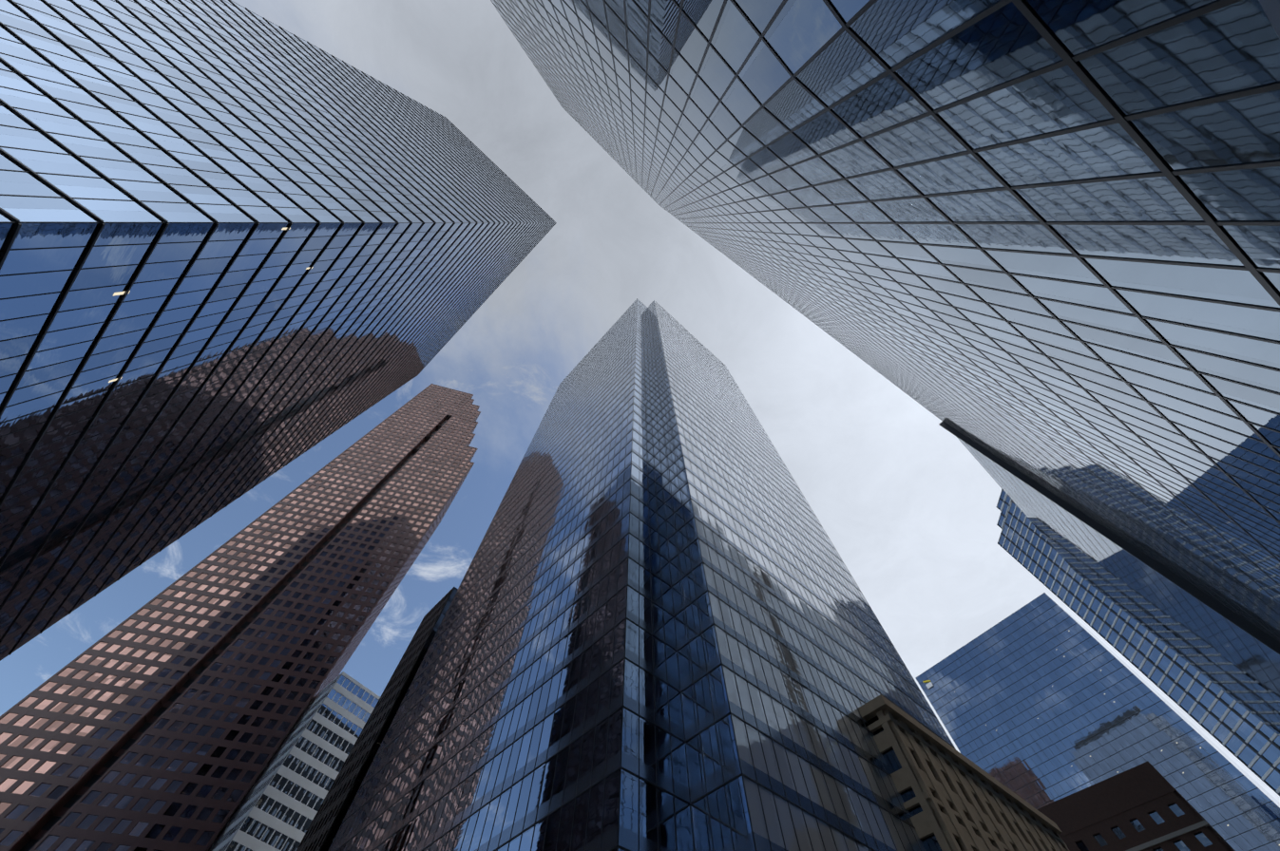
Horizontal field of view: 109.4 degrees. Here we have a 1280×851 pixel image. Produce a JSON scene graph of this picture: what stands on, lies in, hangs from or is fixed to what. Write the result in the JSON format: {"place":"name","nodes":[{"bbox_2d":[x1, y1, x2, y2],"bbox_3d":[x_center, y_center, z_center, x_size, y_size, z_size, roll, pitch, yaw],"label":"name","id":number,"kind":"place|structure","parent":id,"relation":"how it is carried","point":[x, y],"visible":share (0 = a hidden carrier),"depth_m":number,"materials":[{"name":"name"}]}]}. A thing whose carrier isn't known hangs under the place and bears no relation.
{"place":"outdoors","nodes":[
{"label":"outdoors","id":0,"kind":"place"},
{"bbox_2d":[0,383,480,850],"bbox_3d":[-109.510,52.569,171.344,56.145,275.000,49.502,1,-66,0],"label":"skyscraper","id":1,"kind":"structure","parent":0,"point":[167,718],"depth_m":113.16,"materials":[{"name":"brown glass"}]},
{"bbox_2d":[0,0,555,661],"bbox_3d":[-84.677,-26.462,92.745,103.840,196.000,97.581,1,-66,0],"label":"tower","id":2,"kind":"structure","parent":0,"point":[243,249],"depth_m":50.16,"materials":[{"name":"blue glass"}]},
{"bbox_2d":[209,671,380,850],"bbox_3d":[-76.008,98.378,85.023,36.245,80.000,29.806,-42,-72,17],"label":"building","id":3,"kind":"structure","parent":0,"point":[279,806],"depth_m":95.42,"materials":[{"name":"white glass"}]},
{"bbox_2d":[0,0,1279,802],"label":"sky","id":4,"kind":"structure","parent":0,"point":[912,516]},
{"bbox_2d":[490,0,1279,736],"bbox_3d":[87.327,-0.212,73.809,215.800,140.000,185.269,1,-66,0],"label":"tower","id":5,"kind":"structure","parent":0,"point":[1026,253],"depth_m":18.23,"materials":[{"name":"grey glass"}]},
{"bbox_2d":[1012,762,1235,850],"bbox_3d":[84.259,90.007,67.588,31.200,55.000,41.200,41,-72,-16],"label":"brick building","id":6,"kind":"structure","parent":0,"point":[1146,807],"depth_m":75.75,"materials":[{"name":"brown brick"}]},
{"label":"ground","id":7,"kind":"structure","parent":0,"visible":0},
{"bbox_2d":[296,587,458,850],"bbox_3d":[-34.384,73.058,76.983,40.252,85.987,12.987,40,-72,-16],"label":"building","id":8,"kind":"structure","parent":7,"relation":"on","point":[322,831],"depth_m":79.77,"materials":[{"name":"brown glass"}]},
{"bbox_2d":[327,298,955,850],"bbox_3d":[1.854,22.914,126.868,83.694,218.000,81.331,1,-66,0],"label":"tower","id":9,"kind":"structure","parent":7,"relation":"on","point":[660,627],"depth_m":49.10,"materials":[{"name":"blue glass"}]},
{"bbox_2d":[858,694,1069,850],"bbox_3d":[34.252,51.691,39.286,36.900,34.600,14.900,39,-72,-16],"label":"building","id":10,"kind":"structure","parent":7,"relation":"on","point":[954,799],"depth_m":45.69,"materials":[{"name":"beige stone"}]},
{"bbox_2d":[915,592,1279,850],"bbox_3d":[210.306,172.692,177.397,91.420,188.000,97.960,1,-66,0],"label":"skyscraper","id":11,"kind":"structure","parent":7,"relation":"on","point":[1043,699],"depth_m":208.20,"materials":[{"name":"blue glass"}]},
{"bbox_2d":[995,489,1279,796],"bbox_3d":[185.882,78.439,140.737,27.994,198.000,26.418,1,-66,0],"label":"tower","id":12,"kind":"structure","parent":7,"relation":"on","point":[1248,739],"depth_m":154.22,"materials":[{"name":"blue glass"}]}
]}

